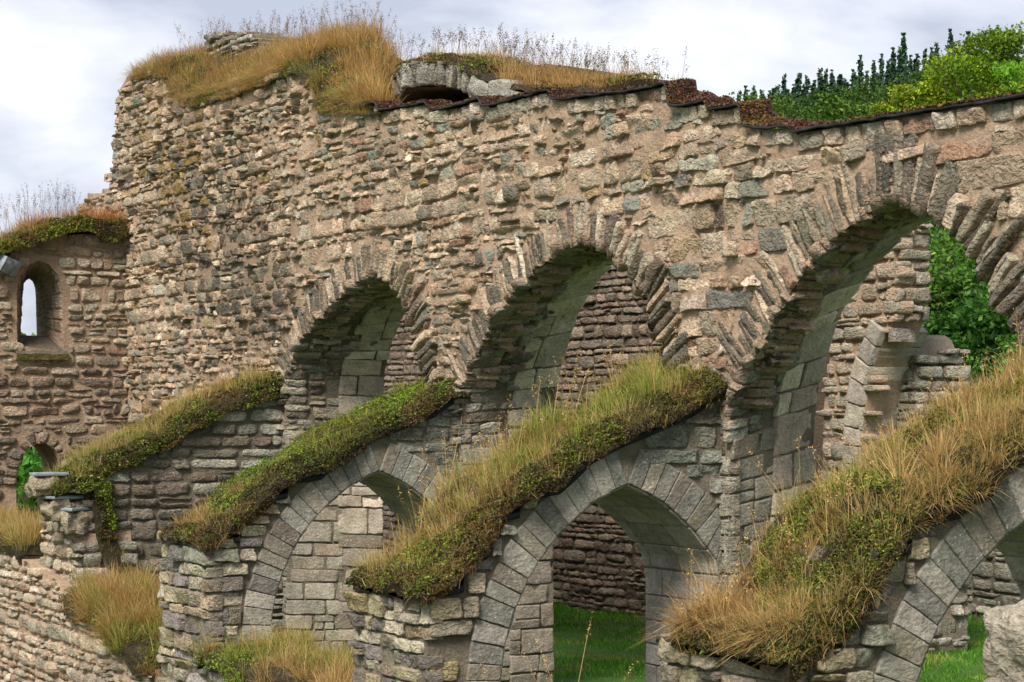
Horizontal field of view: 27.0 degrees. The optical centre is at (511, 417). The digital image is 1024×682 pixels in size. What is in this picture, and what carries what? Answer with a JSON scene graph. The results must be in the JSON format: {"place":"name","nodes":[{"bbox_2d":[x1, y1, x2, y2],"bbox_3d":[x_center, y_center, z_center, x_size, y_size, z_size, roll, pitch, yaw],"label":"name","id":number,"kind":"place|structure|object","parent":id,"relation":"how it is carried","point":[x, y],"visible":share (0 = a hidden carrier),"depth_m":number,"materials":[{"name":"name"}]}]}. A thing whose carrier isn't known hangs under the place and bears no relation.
{"place":"outdoors","nodes":[
{"label":"outdoors","id":0,"kind":"place"},
{"bbox_2d":[16,446,988,681],"bbox_3d":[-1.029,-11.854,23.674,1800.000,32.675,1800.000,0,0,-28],"label":"ground","id":1,"kind":"structure","parent":0,"point":[577,635],"depth_m":27.19,"materials":[{"name":"green plant"}]},
{"bbox_2d":[16,448,42,519],"bbox_3d":[-8.537,2.299,37.767,3.706,3.689,3.705,0,0,5],"label":"shrub","id":2,"kind":"object","parent":1,"relation":"on","point":[27,463],"visible":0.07,"depth_m":37.22,"materials":[{"name":"green plant"}]},
{"bbox_2d":[21,332,42,511],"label":"broadleaf tree","id":3,"kind":"object","parent":1,"relation":"on","point":[33,334],"depth_m":69.54,"materials":[{"name":"green plant"}]},
{"bbox_2d":[0,234,129,514],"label":"aisle end wall","id":4,"kind":"structure","parent":1,"relation":"on","point":[62,375],"depth_m":32.33,"materials":[{"name":"stone"}]},
{"bbox_2d":[0,253,20,276],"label":"floodlight","id":5,"kind":"object","parent":4,"relation":"attached to","point":[9,266],"visible":0.98,"depth_m":31.61,"materials":[{"name":"metal"}]},
{"bbox_2d":[0,178,132,253],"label":"turf sod","id":6,"kind":"structure","parent":4,"relation":"on","point":[39,229],"depth_m":32.29,"materials":[{"name":"plant"}]},
{"bbox_2d":[0,552,162,681],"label":"wall","id":7,"kind":"structure","parent":1,"relation":"on","point":[28,653],"depth_m":26.45,"materials":[{"name":"beige stone"}]},
{"bbox_2d":[0,496,43,564],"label":"turf bank","id":8,"kind":"structure","parent":7,"relation":"on","point":[20,538],"depth_m":27.76,"materials":[{"name":"beige plant"}]},
{"bbox_2d":[30,555,162,681],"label":"turf bank","id":9,"kind":"structure","parent":7,"relation":"on","point":[123,614],"depth_m":24.25,"materials":[{"name":"beige plant"}]},
{"bbox_2d":[38,397,283,639],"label":"buttress wall","id":10,"kind":"structure","parent":1,"relation":"on","point":[153,493],"depth_m":26.50,"materials":[{"name":"stone"}]},
{"bbox_2d":[38,498,84,521],"bbox_3d":[-5.487,1.115,25.957,0.560,0.322,0.464,0,0,-28],"label":"bedding stone","id":11,"kind":"object","parent":10,"relation":"on","point":[50,509],"visible":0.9,"depth_m":25.77,"materials":[{"name":"beige stone"}]},
{"bbox_2d":[38,495,82,498],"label":"slate slab","id":12,"kind":"structure","parent":11,"relation":"on","point":[62,497],"depth_m":25.83,"materials":[{"name":"grey stone"}]},
{"bbox_2d":[24,475,67,497],"bbox_3d":[-5.636,0.830,25.948,0.514,0.319,0.395,0,0,-28],"label":"bedding stone","id":13,"kind":"object","parent":12,"relation":"on","point":[32,484],"visible":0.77,"depth_m":25.78,"materials":[{"name":"beige stone"}]},
{"bbox_2d":[29,472,68,475],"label":"slate slab","id":14,"kind":"structure","parent":13,"relation":"on","point":[47,474],"depth_m":25.82,"materials":[{"name":"grey stone"}]},
{"bbox_2d":[57,511,92,535],"bbox_3d":[-5.308,1.272,25.960,0.342,0.334,0.526,0,0,45],"label":"bedding stone","id":15,"kind":"object","parent":10,"relation":"on","point":[77,522],"visible":0.96,"depth_m":25.81,"materials":[{"name":"beige stone"}]},
{"bbox_2d":[61,507,90,510],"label":"slate slab","id":16,"kind":"structure","parent":15,"relation":"on","point":[77,509],"depth_m":25.78,"materials":[{"name":"grey stone"}]},
{"bbox_2d":[18,358,288,500],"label":"turf sod","id":17,"kind":"structure","parent":10,"relation":"on","point":[169,426],"depth_m":26.60,"materials":[{"name":"plant"}]},
{"bbox_2d":[91,480,132,578],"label":"stonecrop cascade","id":18,"kind":"object","parent":17,"relation":"hanging from","point":[105,522],"visible":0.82,"depth_m":25.96,"materials":[{"name":"plant"}]},
{"bbox_2d":[207,651,229,681],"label":"wall","id":19,"kind":"structure","parent":1,"relation":"on","point":[213,675],"depth_m":21.08,"materials":[{"name":"stone"}]},
{"bbox_2d":[180,614,354,681],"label":"turf bank","id":20,"kind":"structure","parent":19,"relation":"on","point":[294,657],"depth_m":20.26,"materials":[{"name":"plant"}]},
{"bbox_2d":[156,400,460,681],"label":"buttress wall","id":21,"kind":"structure","parent":1,"relation":"on","point":[227,586],"depth_m":21.96,"materials":[{"name":"stone"}]},
{"bbox_2d":[158,371,469,552],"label":"turf sod","id":22,"kind":"structure","parent":21,"relation":"on","point":[246,498],"depth_m":22.25,"materials":[{"name":"plant"}]},
{"bbox_2d":[342,395,722,681],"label":"buttress wall","id":23,"kind":"structure","parent":1,"relation":"on","point":[655,493],"depth_m":17.89,"materials":[{"name":"stone"}]},
{"bbox_2d":[345,327,727,606],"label":"turf sod","id":24,"kind":"structure","parent":23,"relation":"on","point":[556,451],"depth_m":17.91,"materials":[{"name":"plant"}]},
{"bbox_2d":[76,68,1023,681],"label":"arcade wall","id":25,"kind":"structure","parent":1,"relation":"on","point":[298,246],"depth_m":22.45,"materials":[{"name":"stone"}]},
{"bbox_2d":[109,0,423,120],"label":"turf mound","id":26,"kind":"object","parent":25,"relation":"on","point":[348,65],"visible":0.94,"depth_m":27.44,"materials":[{"name":"beige plant"}]},
{"bbox_2d":[202,31,290,56],"bbox_3d":[-3.775,-5.220,31.425,0.914,1.113,2.607,0,0,-28],"label":"masonry stump","id":27,"kind":"object","parent":26,"relation":"on","point":[240,37],"visible":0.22,"depth_m":31.07,"materials":[{"name":"stone"}]},
{"bbox_2d":[388,60,639,102],"bbox_3d":[0.024,-3.675,25.374,2.037,1.350,3.947,0,0,-28],"label":"vault remnant","id":28,"kind":"object","parent":25,"relation":"on","point":[417,80],"visible":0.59,"depth_m":25.32,"materials":[{"name":"stone"}]},
{"bbox_2d":[388,22,698,92],"bbox_3d":[0.366,-4.077,24.549,2.114,1.626,5.456,0,0,-28],"label":"turf mound","id":29,"kind":"object","parent":28,"relation":"on","point":[497,65],"visible":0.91,"depth_m":24.07,"materials":[{"name":"beige plant"}]},
{"bbox_2d":[308,77,1023,132],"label":"wall capping","id":30,"kind":"object","parent":25,"relation":"on","point":[759,113],"depth_m":18.59,"materials":[{"name":"stone"}]},
{"bbox_2d":[383,265,831,618],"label":"nave wall","id":31,"kind":"structure","parent":1,"relation":"on","point":[598,562],"depth_m":32.97,"materials":[{"name":"stone"}]},
{"bbox_2d":[742,85,749,100],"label":"conifer","id":32,"kind":"object","parent":1,"relation":"on","point":[745,90],"visible":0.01,"depth_m":197.00,"materials":[{"name":"green plant"}]},
{"bbox_2d":[751,85,756,99],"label":"conifer","id":33,"kind":"object","parent":1,"relation":"on","point":[753,89],"visible":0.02,"depth_m":172.72,"materials":[{"name":"green plant"}]},
{"bbox_2d":[728,89,817,111],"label":"broadleaf tree","id":34,"kind":"object","parent":1,"relation":"on","point":[749,98],"depth_m":139.55,"materials":[{"name":"green plant"}]},
{"bbox_2d":[771,88,776,102],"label":"conifer","id":35,"kind":"object","parent":1,"relation":"on","point":[773,92],"visible":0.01,"depth_m":163.19,"materials":[{"name":"green plant"}]},
{"bbox_2d":[775,84,780,103],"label":"conifer","id":36,"kind":"object","parent":1,"relation":"on","point":[777,89],"visible":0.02,"depth_m":172.57,"materials":[{"name":"green plant"}]},
{"bbox_2d":[778,90,785,103],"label":"conifer","id":37,"kind":"object","parent":1,"relation":"on","point":[782,92],"visible":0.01,"depth_m":162.06,"materials":[{"name":"green plant"}]},
{"bbox_2d":[780,73,786,93],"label":"conifer","id":38,"kind":"object","parent":1,"relation":"on","point":[784,84],"visible":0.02,"depth_m":185.38,"materials":[{"name":"green plant"}]},
{"bbox_2d":[785,88,792,105],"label":"conifer","id":39,"kind":"object","parent":1,"relation":"on","point":[787,91],"depth_m":163.24,"materials":[{"name":"green plant"}]},
{"bbox_2d":[791,84,795,106],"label":"conifer","id":40,"kind":"object","parent":1,"relation":"on","point":[793,89],"visible":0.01,"depth_m":173.17,"materials":[{"name":"green plant"}]},
{"bbox_2d":[791,73,802,107],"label":"conifer","id":41,"kind":"object","parent":1,"relation":"on","point":[798,81],"visible":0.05,"depth_m":172.49,"materials":[{"name":"green plant"}]},
{"bbox_2d":[800,83,806,106],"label":"conifer","id":42,"kind":"object","parent":1,"relation":"on","point":[804,89],"visible":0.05,"depth_m":172.41,"materials":[{"name":"green plant"}]},
{"bbox_2d":[764,92,848,115],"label":"broadleaf tree","id":43,"kind":"object","parent":1,"relation":"on","point":[784,104],"visible":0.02,"depth_m":138.56,"materials":[{"name":"green plant"}]},
{"bbox_2d":[804,74,810,101],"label":"conifer","id":44,"kind":"object","parent":1,"relation":"on","point":[807,83],"visible":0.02,"depth_m":185.63,"materials":[{"name":"green plant"}]},
{"bbox_2d":[782,107,832,121],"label":"broadleaf tree","id":45,"kind":"object","parent":1,"relation":"on","point":[811,116],"visible":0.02,"depth_m":113.73,"materials":[{"name":"green plant"}]},
{"bbox_2d":[779,105,838,120],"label":"broadleaf tree","id":46,"kind":"object","parent":1,"relation":"on","point":[802,113],"visible":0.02,"depth_m":126.45,"materials":[{"name":"green plant"}]},
{"bbox_2d":[774,104,848,119],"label":"broadleaf tree","id":47,"kind":"object","parent":1,"relation":"on","point":[831,109],"depth_m":123.69,"materials":[{"name":"green plant"}]},
{"bbox_2d":[807,82,816,107],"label":"conifer","id":48,"kind":"object","parent":1,"relation":"on","point":[813,87],"visible":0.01,"depth_m":166.50,"materials":[{"name":"green plant"}]},
{"bbox_2d":[816,67,823,91],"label":"conifer","id":49,"kind":"object","parent":1,"relation":"on","point":[819,75],"visible":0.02,"depth_m":172.36,"materials":[{"name":"green plant"}]},
{"bbox_2d":[815,79,827,100],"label":"conifer","id":50,"kind":"object","parent":1,"relation":"on","point":[822,86],"depth_m":165.51,"materials":[{"name":"green plant"}]},
{"bbox_2d":[782,83,865,115],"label":"broadleaf tree","id":51,"kind":"object","parent":1,"relation":"on","point":[811,97],"visible":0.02,"depth_m":138.03,"materials":[{"name":"green plant"}]},
{"bbox_2d":[793,91,856,120],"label":"broadleaf tree","id":52,"kind":"object","parent":1,"relation":"on","point":[829,104],"visible":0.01,"depth_m":125.75,"materials":[{"name":"green plant"}]},
{"bbox_2d":[823,68,828,93],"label":"conifer","id":53,"kind":"object","parent":1,"relation":"on","point":[825,76],"depth_m":185.85,"materials":[{"name":"green plant"}]},
{"bbox_2d":[829,78,835,98],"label":"conifer","id":54,"kind":"object","parent":1,"relation":"on","point":[831,84],"visible":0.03,"depth_m":171.28,"materials":[{"name":"green plant"}]},
{"bbox_2d":[829,69,835,95],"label":"conifer","id":55,"kind":"object","parent":1,"relation":"on","point":[831,74],"visible":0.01,"depth_m":196.52,"materials":[{"name":"green plant"}]},
{"bbox_2d":[783,94,890,120],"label":"broadleaf tree","id":56,"kind":"object","parent":1,"relation":"on","point":[829,107],"visible":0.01,"depth_m":125.12,"materials":[{"name":"green plant"}]},
{"bbox_2d":[656,465,1023,681],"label":"buttress wall","id":57,"kind":"structure","parent":1,"relation":"on","point":[934,572],"depth_m":13.11,"materials":[{"name":"stone"}]},
{"bbox_2d":[619,308,1023,681],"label":"turf sod","id":58,"kind":"structure","parent":57,"relation":"on","point":[958,453],"depth_m":13.33,"materials":[{"name":"plant"}]},
{"bbox_2d":[835,74,844,102],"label":"conifer","id":59,"kind":"object","parent":1,"relation":"on","point":[839,81],"visible":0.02,"depth_m":164.38,"materials":[{"name":"green plant"}]},
{"bbox_2d":[812,77,884,106],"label":"broadleaf tree","id":60,"kind":"object","parent":1,"relation":"on","point":[859,92],"visible":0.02,"depth_m":139.33,"materials":[{"name":"green plant"}]},
{"bbox_2d":[852,71,857,89],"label":"conifer","id":61,"kind":"object","parent":1,"relation":"on","point":[854,74],"visible":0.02,"depth_m":177.76,"materials":[{"name":"green plant"}]},
{"bbox_2d":[820,86,889,104],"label":"broadleaf tree","id":62,"kind":"object","parent":1,"relation":"on","point":[866,96],"visible":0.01,"depth_m":138.74,"materials":[{"name":"green plant"}]},
{"bbox_2d":[850,54,865,91],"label":"conifer","id":63,"kind":"object","parent":1,"relation":"on","point":[859,62],"visible":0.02,"depth_m":172.19,"materials":[{"name":"green plant"}]},
{"bbox_2d":[854,72,868,95],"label":"conifer","id":64,"kind":"object","parent":1,"relation":"on","point":[861,75],"visible":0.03,"depth_m":166.21,"materials":[{"name":"green plant"}]},
{"bbox_2d":[844,84,890,116],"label":"broadleaf tree","id":65,"kind":"object","parent":1,"relation":"on","point":[868,96],"visible":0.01,"depth_m":125.75,"materials":[{"name":"green plant"}]},
{"bbox_2d":[865,70,869,92],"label":"conifer","id":66,"kind":"object","parent":1,"relation":"on","point":[867,76],"visible":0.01,"depth_m":186.30,"materials":[{"name":"green plant"}]},
{"bbox_2d":[868,75,878,94],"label":"conifer","id":67,"kind":"object","parent":1,"relation":"on","point":[872,78],"visible":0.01,"depth_m":173.71,"materials":[{"name":"green plant"}]},
{"bbox_2d":[871,60,876,83],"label":"conifer","id":68,"kind":"object","parent":1,"relation":"on","point":[873,69],"visible":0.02,"depth_m":196.25,"materials":[{"name":"green plant"}]},
{"bbox_2d":[812,100,936,226],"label":"broadleaf tree","id":69,"kind":"object","parent":1,"relation":"on","point":[853,108],"visible":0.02,"depth_m":113.02,"materials":[{"name":"green plant"}]},
{"bbox_2d":[875,53,885,91],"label":"conifer","id":70,"kind":"object","parent":1,"relation":"on","point":[881,68],"visible":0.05,"depth_m":172.07,"materials":[{"name":"green plant"}]},
{"bbox_2d":[852,84,916,114],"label":"broadleaf tree","id":71,"kind":"object","parent":1,"relation":"on","point":[879,90],"depth_m":112.41,"materials":[{"name":"green plant"}]},
{"bbox_2d":[883,69,890,93],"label":"conifer","id":72,"kind":"object","parent":1,"relation":"on","point":[887,78],"depth_m":166.69,"materials":[{"name":"green plant"}]},
{"bbox_2d":[885,60,890,72],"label":"conifer","id":73,"kind":"object","parent":1,"relation":"on","point":[888,66],"visible":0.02,"depth_m":186.57,"materials":[{"name":"green plant"}]},
{"bbox_2d":[855,70,929,109],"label":"broadleaf tree","id":74,"kind":"object","parent":1,"relation":"on","point":[903,79],"visible":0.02,"depth_m":139.08,"materials":[{"name":"green plant"}]},
{"bbox_2d":[889,47,896,72],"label":"conifer","id":75,"kind":"object","parent":1,"relation":"on","point":[893,57],"visible":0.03,"depth_m":196.08,"materials":[{"name":"green plant"}]},
{"bbox_2d":[889,63,898,84],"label":"conifer","id":76,"kind":"object","parent":1,"relation":"on","point":[893,71],"depth_m":166.48,"materials":[{"name":"green plant"}]},
{"bbox_2d":[816,222,972,653],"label":"transept pier","id":77,"kind":"structure","parent":1,"relation":"on","point":[886,352],"depth_m":27.16,"materials":[{"name":"stone"}]},
{"bbox_2d":[868,84,924,114],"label":"broadleaf tree","id":78,"kind":"object","parent":1,"relation":"on","point":[885,106],"visible":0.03,"depth_m":95.95,"materials":[{"name":"green plant"}]},
{"bbox_2d":[869,70,930,100],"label":"broadleaf tree","id":79,"kind":"object","parent":1,"relation":"on","point":[915,83],"visible":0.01,"depth_m":126.41,"materials":[{"name":"green plant"}]},
{"bbox_2d":[895,48,906,84],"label":"conifer","id":80,"kind":"object","parent":1,"relation":"on","point":[900,72],"visible":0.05,"depth_m":171.95,"materials":[{"name":"green plant"}]},
{"bbox_2d":[896,32,910,76],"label":"conifer","id":81,"kind":"object","parent":1,"relation":"on","point":[905,60],"visible":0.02,"depth_m":186.75,"materials":[{"name":"green plant"}]},
{"bbox_2d":[875,80,939,228],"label":"broadleaf tree","id":82,"kind":"object","parent":1,"relation":"on","point":[894,104],"depth_m":112.95,"materials":[{"name":"green plant"}]},
{"bbox_2d":[908,55,912,73],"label":"conifer","id":83,"kind":"object","parent":1,"relation":"on","point":[910,62],"visible":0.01,"depth_m":195.91,"materials":[{"name":"green plant"}]},
{"bbox_2d":[878,59,947,100],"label":"broadleaf tree","id":84,"kind":"object","parent":1,"relation":"on","point":[922,61],"visible":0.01,"depth_m":139.09,"materials":[{"name":"green plant"}]},
{"bbox_2d":[909,53,921,81],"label":"conifer","id":85,"kind":"object","parent":1,"relation":"on","point":[915,61],"visible":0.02,"depth_m":171.87,"materials":[{"name":"green plant"}]},
{"bbox_2d":[922,48,926,76],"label":"conifer","id":86,"kind":"object","parent":1,"relation":"on","point":[924,55],"visible":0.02,"depth_m":187.07,"materials":[{"name":"green plant"}]},
{"bbox_2d":[928,47,933,64],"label":"conifer","id":87,"kind":"object","parent":1,"relation":"on","point":[932,52],"depth_m":195.78,"materials":[{"name":"green plant"}]},
{"bbox_2d":[933,42,939,61],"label":"conifer","id":88,"kind":"object","parent":1,"relation":"on","point":[936,52],"visible":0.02,"depth_m":171.81,"materials":[{"name":"green plant"}]},
{"bbox_2d":[926,220,965,274],"bbox_3d":[9.755,-0.749,51.526,7.245,8.747,7.299,0,0,26],"label":"leafy tree","id":89,"kind":"object","parent":1,"relation":"on","point":[937,254],"depth_m":50.94,"materials":[{"name":"green plant"}]},
{"bbox_2d":[945,28,954,55],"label":"conifer","id":90,"kind":"object","parent":1,"relation":"on","point":[951,38],"depth_m":195.65,"materials":[{"name":"green plant"}]},
{"bbox_2d":[891,39,1010,249],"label":"broadleaf tree","id":91,"kind":"object","parent":1,"relation":"on","point":[931,96],"visible":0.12,"depth_m":91.21,"materials":[{"name":"green plant"}]},
{"bbox_2d":[926,221,987,325],"bbox_3d":[10.567,-0.209,48.102,6.956,8.309,7.215,0,0,22],"label":"leafy tree","id":92,"kind":"object","parent":1,"relation":"on","point":[946,245],"visible":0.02,"depth_m":47.62,"materials":[{"name":"green plant"}]},
{"bbox_2d":[947,258,988,338],"bbox_3d":[11.428,0.057,46.168,6.436,7.801,6.886,0,0,-32],"label":"leafy tree","id":93,"kind":"object","parent":1,"relation":"on","point":[978,286],"visible":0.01,"depth_m":45.91,"materials":[{"name":"green plant"}]},
{"bbox_2d":[925,267,1016,390],"bbox_3d":[8.523,0.144,42.139,5.122,6.165,5.213,0,0,39],"label":"leafy tree","id":94,"kind":"object","parent":1,"relation":"on","point":[946,288],"visible":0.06,"depth_m":41.64,"materials":[{"name":"green plant"}]},
{"bbox_2d":[921,20,1023,270],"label":"broadleaf tree","id":95,"kind":"object","parent":1,"relation":"on","point":[1007,43],"visible":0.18,"depth_m":83.95,"materials":[{"name":"green plant"}]},
{"bbox_2d":[922,287,1023,389],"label":"leafy tree","id":96,"kind":"object","parent":1,"relation":"on","point":[980,314],"visible":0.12,"depth_m":39.25,"materials":[{"name":"green plant"}]},
{"bbox_2d":[941,60,1023,268],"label":"broadleaf tree","id":97,"kind":"object","parent":1,"relation":"on","point":[1007,71],"visible":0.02,"depth_m":65.84,"materials":[{"name":"green plant"}]},
{"bbox_2d":[967,548,1019,619],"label":"grey nave wall","id":98,"kind":"structure","parent":1,"relation":"on","point":[993,584],"depth_m":31.55,"materials":[{"name":"stone"}]},
{"bbox_2d":[982,599,1023,681],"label":"stone stump","id":99,"kind":"object","parent":1,"relation":"on","point":[1003,655],"visible":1,"depth_m":8.93,"materials":[{"name":"grey stone"}]},
{"bbox_2d":[988,78,1021,92],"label":"broadleaf tree","id":100,"kind":"object","parent":1,"relation":"on","point":[1004,89],"depth_m":112.04,"materials":[{"name":"green plant"}]},
{"bbox_2d":[0,0,1023,335],"label":"sky","id":101,"kind":"structure","parent":0,"point":[58,58],"materials":[{"name":"white"}]},
{"bbox_2d":[553,598,986,681],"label":"lawn grass","id":102,"kind":"structure","parent":0,"point":[635,641],"depth_m":27.40,"materials":[{"name":"green plant"}]},
{"bbox_3d":[0.483,2.747,15.639,0.969,0.953,3.437,0,0,-28],"label":"low outer wall","id":103,"kind":"object","parent":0,"visible":0},
{"bbox_2d":[480,611,667,681],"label":"turf bank","id":104,"kind":"structure","parent":103,"relation":"on","point":[588,629],"depth_m":16.12,"materials":[{"name":"plant"}]}
]}

